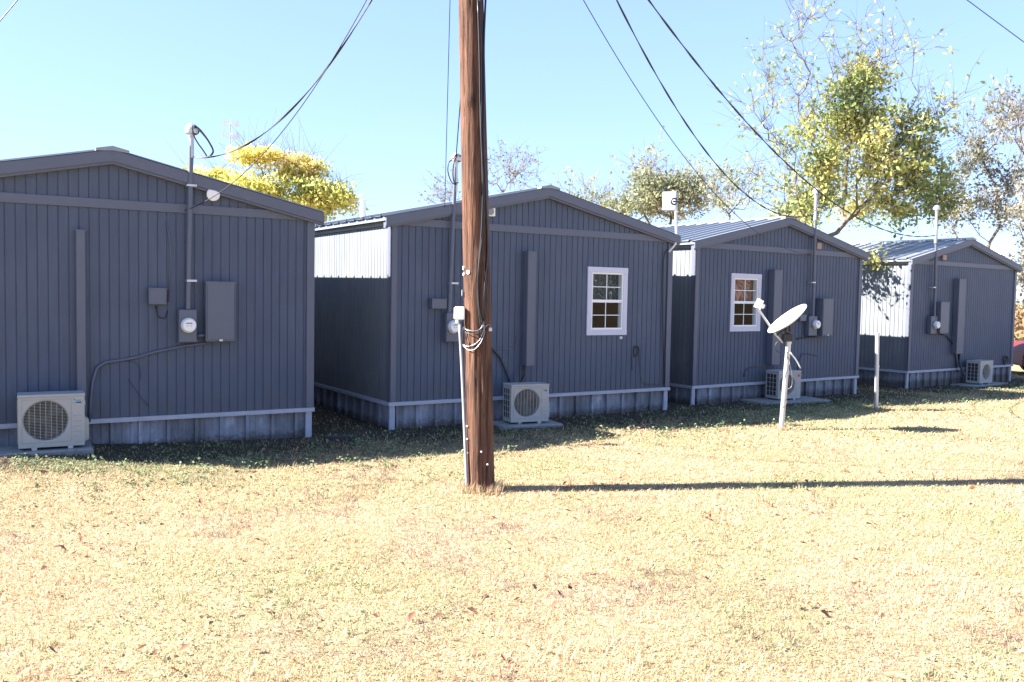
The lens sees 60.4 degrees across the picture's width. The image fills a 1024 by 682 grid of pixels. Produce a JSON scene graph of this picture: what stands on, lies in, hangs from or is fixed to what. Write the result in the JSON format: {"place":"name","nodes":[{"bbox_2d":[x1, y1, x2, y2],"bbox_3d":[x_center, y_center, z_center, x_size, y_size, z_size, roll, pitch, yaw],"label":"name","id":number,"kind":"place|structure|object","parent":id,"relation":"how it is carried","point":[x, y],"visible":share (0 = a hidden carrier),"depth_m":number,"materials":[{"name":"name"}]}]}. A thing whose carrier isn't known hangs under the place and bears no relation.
{"place":"outdoors","nodes":[
{"label":"outdoors","id":0,"kind":"place"},
{"bbox_2d":[0,306,1023,681],"bbox_3d":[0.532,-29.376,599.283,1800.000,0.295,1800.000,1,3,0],"label":"ground","id":1,"kind":"structure","parent":0,"point":[480,654],"depth_m":6.19,"materials":[{"name":"beige plant"}]},
{"bbox_2d":[0,441,93,456],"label":"concrete pad","id":2,"kind":"object","parent":1,"relation":"on","point":[87,447],"visible":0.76,"depth_m":9.25,"materials":[{"name":"grey concrete"}]},
{"bbox_2d":[17,390,88,450],"bbox_3d":[-4.890,0.842,9.385,0.674,0.585,0.328,-1,3,-29],"label":"air conditioner","id":3,"kind":"object","parent":2,"relation":"on","point":[51,418],"visible":0.99,"depth_m":9.28,"materials":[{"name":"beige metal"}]},
{"bbox_2d":[0,123,324,446],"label":"grey cabin","id":4,"kind":"object","parent":1,"relation":"on","point":[139,304],"visible":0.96,"depth_m":10.13,"materials":[{"name":"metal"}]},
{"bbox_2d":[222,118,239,173],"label":"cell tower","id":5,"kind":"structure","parent":1,"relation":"on","point":[235,137],"depth_m":316.50,"materials":[{"name":"metal"}]},
{"bbox_2d":[167,111,380,221],"bbox_3d":[-8.003,-3.760,29.623,7.516,8.100,4.458,1,3,0],"label":"golden tree","id":6,"kind":"object","parent":1,"relation":"on","point":[321,193],"visible":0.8,"depth_m":29.50,"materials":[{"name":"yellow plant"}]},
{"bbox_2d":[324,435,350,441],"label":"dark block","id":7,"kind":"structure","parent":1,"relation":"on","point":[333,438],"depth_m":10.87,"materials":[{"name":"grey concrete"}]},
{"bbox_2d":[417,165,461,203],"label":"bare tree","id":8,"kind":"object","parent":1,"relation":"on","point":[442,199],"visible":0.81,"depth_m":41.65,"materials":[{"name":"grey plant"}]},
{"bbox_2d":[454,0,494,492],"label":"utility pole","id":9,"kind":"object","parent":1,"relation":"on","point":[474,313],"visible":0.97,"depth_m":8.17,"materials":[{"name":"brown wood"}]},
{"bbox_2d":[0,0,17,20],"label":"overhead cable","id":10,"kind":"object","parent":9,"relation":"attached to","point":[8,10],"visible":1,"depth_m":7.92,"materials":[{"name":"black rubber"}]},
{"bbox_2d":[185,0,366,210],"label":"overhead cable","id":11,"kind":"object","parent":9,"relation":"attached to","point":[293,116],"visible":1,"depth_m":9.23,"materials":[{"name":"black rubber"}]},
{"bbox_2d":[193,0,371,157],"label":"overhead cable","id":12,"kind":"object","parent":9,"relation":"attached to","point":[285,115],"visible":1,"depth_m":9.26,"materials":[{"name":"black rubber"}]},
{"bbox_2d":[444,5,449,206],"bbox_3d":[-0.693,-4.466,10.047,0.010,5.657,3.952,1,3,-5],"label":"overhead cable","id":13,"kind":"object","parent":9,"relation":"attached to","point":[447,100],"visible":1,"depth_m":11.11,"materials":[{"name":"black rubber"}]},
{"bbox_2d":[456,105,459,153],"bbox_3d":[-0.441,-4.692,10.049,0.244,4.605,3.964,1,3,-5],"label":"overhead cable","id":14,"kind":"object","parent":9,"relation":"attached to","point":[458,129],"visible":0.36,"depth_m":11.80,"materials":[{"name":"black rubber"}]},
{"bbox_2d":[583,0,805,253],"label":"overhead cable","id":15,"kind":"object","parent":9,"relation":"attached to","point":[669,136],"visible":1,"depth_m":11.66,"materials":[{"name":"black rubber"}]},
{"bbox_2d":[616,0,814,217],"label":"overhead cable","id":16,"kind":"object","parent":9,"relation":"attached to","point":[647,59],"visible":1,"depth_m":12.09,"materials":[{"name":"black rubber"}]},
{"bbox_2d":[648,0,935,236],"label":"overhead cable","id":17,"kind":"object","parent":9,"relation":"attached to","point":[719,91],"visible":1,"depth_m":12.69,"materials":[{"name":"black rubber"}]},
{"bbox_2d":[967,0,1023,41],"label":"overhead cable","id":18,"kind":"object","parent":9,"relation":"attached to","point":[995,20],"visible":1,"depth_m":9.23,"materials":[{"name":"black rubber"}]},
{"bbox_2d":[314,152,680,429],"bbox_3d":[-2.083,-0.862,17.194,5.306,4.057,10.155,-1,4,-33],"label":"grey cabin","id":19,"kind":"object","parent":1,"relation":"on","point":[581,299],"visible":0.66,"depth_m":13.06,"materials":[{"name":"metal"}]},
{"bbox_2d":[586,267,627,334],"bbox_3d":[1.458,-0.626,13.861,0.799,1.060,0.166,-1,4,-33],"label":"window","id":20,"kind":"structure","parent":19,"relation":"in","point":[605,285],"depth_m":13.90,"materials":[{"name":"white plastic"}]},
{"bbox_2d":[662,192,679,251],"bbox_3d":[2.601,-1.942,14.432,0.290,1.008,0.175,2,3,20],"label":"panel antenna","id":21,"kind":"object","parent":19,"relation":"attached to","point":[670,201],"visible":1,"depth_m":14.41,"materials":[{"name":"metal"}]},
{"bbox_2d":[461,140,551,193],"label":"bare tree","id":22,"kind":"object","parent":1,"relation":"on","point":[513,173],"visible":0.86,"depth_m":41.46,"materials":[{"name":"grey plant"}]},
{"bbox_2d":[0,379,1023,681],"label":"weeds","id":23,"kind":"object","parent":1,"relation":"on","point":[506,433],"visible":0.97,"depth_m":9.08,"materials":[{"name":"green plant"}]},
{"bbox_2d":[0,415,1023,681],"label":"dead leaves","id":24,"kind":"object","parent":1,"relation":"on","point":[412,615],"visible":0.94,"depth_m":6.21,"materials":[{"name":"brown plant"}]},
{"bbox_2d":[493,419,562,429],"bbox_3d":[0.202,1.206,12.572,0.917,0.090,0.540,0,3,-22],"label":"concrete pad","id":25,"kind":"object","parent":1,"relation":"on","point":[549,423],"visible":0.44,"depth_m":12.41,"materials":[{"name":"grey concrete"}]},
{"bbox_2d":[503,382,549,423],"bbox_3d":[0.213,0.881,12.563,0.631,0.560,0.328,0,3,-22],"label":"air conditioner","id":26,"kind":"object","parent":25,"relation":"on","point":[525,401],"visible":1,"depth_m":12.45,"materials":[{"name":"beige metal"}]},
{"bbox_2d":[553,167,619,208],"bbox_3d":[3.118,-3.581,36.706,3.062,7.409,3.091,1,3,0],"label":"olive green tree","id":27,"kind":"object","parent":1,"relation":"on","point":[592,193],"visible":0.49,"depth_m":36.52,"materials":[{"name":"green plant"}]},
{"bbox_2d":[592,126,733,224],"bbox_3d":[5.927,-3.885,33.674,5.334,8.431,3.772,0,3,-26],"label":"olive green tree","id":28,"kind":"object","parent":1,"relation":"on","point":[651,186],"visible":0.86,"depth_m":33.40,"materials":[{"name":"green plant"}]},
{"bbox_2d":[685,157,781,219],"bbox_3d":[7.941,-2.984,31.148,3.489,6.967,2.493,0,3,-25],"label":"olive green tree","id":29,"kind":"object","parent":1,"relation":"on","point":[721,204],"visible":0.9,"depth_m":30.61,"materials":[{"name":"green plant"}]},
{"bbox_2d":[656,188,868,404],"bbox_3d":[2.403,-1.074,20.687,5.142,4.279,10.056,-1,4,-35],"label":"grey cabin","id":30,"kind":"object","parent":1,"relation":"on","point":[726,274],"visible":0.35,"depth_m":16.39,"materials":[{"name":"metal"}]},
{"bbox_2d":[729,273,761,330],"bbox_3d":[4.234,-0.707,16.159,0.825,1.051,0.166,-1,4,-35],"label":"window","id":31,"kind":"structure","parent":30,"relation":"in","point":[745,288],"depth_m":16.20,"materials":[{"name":"white plastic"}]},
{"bbox_2d":[754,299,806,429],"bbox_3d":[3.803,0.441,12.421,0.733,2.064,0.544,-2,4,-41],"label":"satellite dish","id":32,"kind":"object","parent":1,"relation":"on","point":[788,318],"visible":0.99,"depth_m":12.50,"materials":[{"name":"metal"}]},
{"bbox_2d":[740,396,830,404],"bbox_3d":[5.065,1.125,16.302,1.592,0.090,0.670,0,3,-27],"label":"concrete pad","id":33,"kind":"object","parent":1,"relation":"on","point":[790,401],"visible":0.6,"depth_m":16.16,"materials":[{"name":"grey concrete"}]},
{"bbox_2d":[765,369,802,399],"bbox_3d":[5.041,0.808,16.334,0.599,0.540,0.358,0,3,-27],"label":"air conditioner","id":34,"kind":"object","parent":33,"relation":"on","point":[774,381],"visible":0.88,"depth_m":16.22,"materials":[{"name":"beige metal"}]},
{"bbox_2d":[706,0,985,275],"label":"autumn tree","id":35,"kind":"object","parent":1,"relation":"on","point":[828,161],"visible":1,"depth_m":20.56,"materials":[{"name":"green plant"}]},
{"bbox_2d":[874,333,879,409],"bbox_3d":[6.249,0.624,15.089,0.107,1.534,0.080,1,3,0],"label":"steel post","id":36,"kind":"object","parent":1,"relation":"on","point":[876,380],"visible":0.89,"depth_m":15.06,"materials":[{"name":"white metal"}]},
{"bbox_2d":[849,205,1021,388],"bbox_3d":[8.093,-1.218,24.965,5.154,4.327,10.182,-1,4,-36],"label":"grey cabin","id":37,"kind":"object","parent":1,"relation":"on","point":[935,311],"visible":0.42,"depth_m":20.57,"materials":[{"name":"metal"}]},
{"bbox_2d":[990,247,1006,256],"bbox_3d":[12.587,-2.074,22.987,0.518,0.779,0.500,1,3,0],"label":"satellite dish","id":38,"kind":"object","parent":37,"relation":"attached to","point":[1001,251],"visible":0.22,"depth_m":22.97,"materials":[{"name":"white metal"}]},
{"bbox_2d":[930,74,1023,247],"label":"grey green tree","id":39,"kind":"object","parent":1,"relation":"on","point":[981,156],"visible":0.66,"depth_m":29.64,"materials":[{"name":"brown plant"}]},
{"bbox_2d":[950,382,1005,386],"bbox_3d":[11.228,1.064,21.146,1.700,0.090,0.550,-1,4,-36],"label":"concrete pad","id":40,"kind":"object","parent":1,"relation":"on","point":[981,385],"visible":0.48,"depth_m":20.86,"materials":[{"name":"grey concrete"}]},
{"bbox_2d":[966,359,992,383],"bbox_3d":[11.210,0.741,21.108,0.654,0.560,0.358,-1,4,-36],"label":"air conditioner","id":41,"kind":"object","parent":40,"relation":"on","point":[979,371],"visible":1,"depth_m":20.95,"materials":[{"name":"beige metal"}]},
{"bbox_2d":[983,76,1023,299],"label":"grey green tree","id":42,"kind":"object","parent":1,"relation":"on","point":[1020,276],"visible":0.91,"depth_m":26.88,"materials":[{"name":"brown plant"}]},
{"bbox_2d":[1013,341,1023,369],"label":"red car","id":43,"kind":"object","parent":1,"relation":"on","point":[1018,354],"visible":0.62,"depth_m":24.71,"materials":[{"name":"paint"}]},
{"bbox_2d":[1014,291,1023,340],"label":"background scrub","id":44,"kind":"object","parent":1,"relation":"on","point":[1019,328],"visible":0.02,"depth_m":38.81,"materials":[{"name":"orange plant"}]},
{"bbox_2d":[0,0,1023,305],"label":"sky","id":45,"kind":"structure","parent":0,"point":[76,75],"materials":[{"name":"blue"}]}
]}

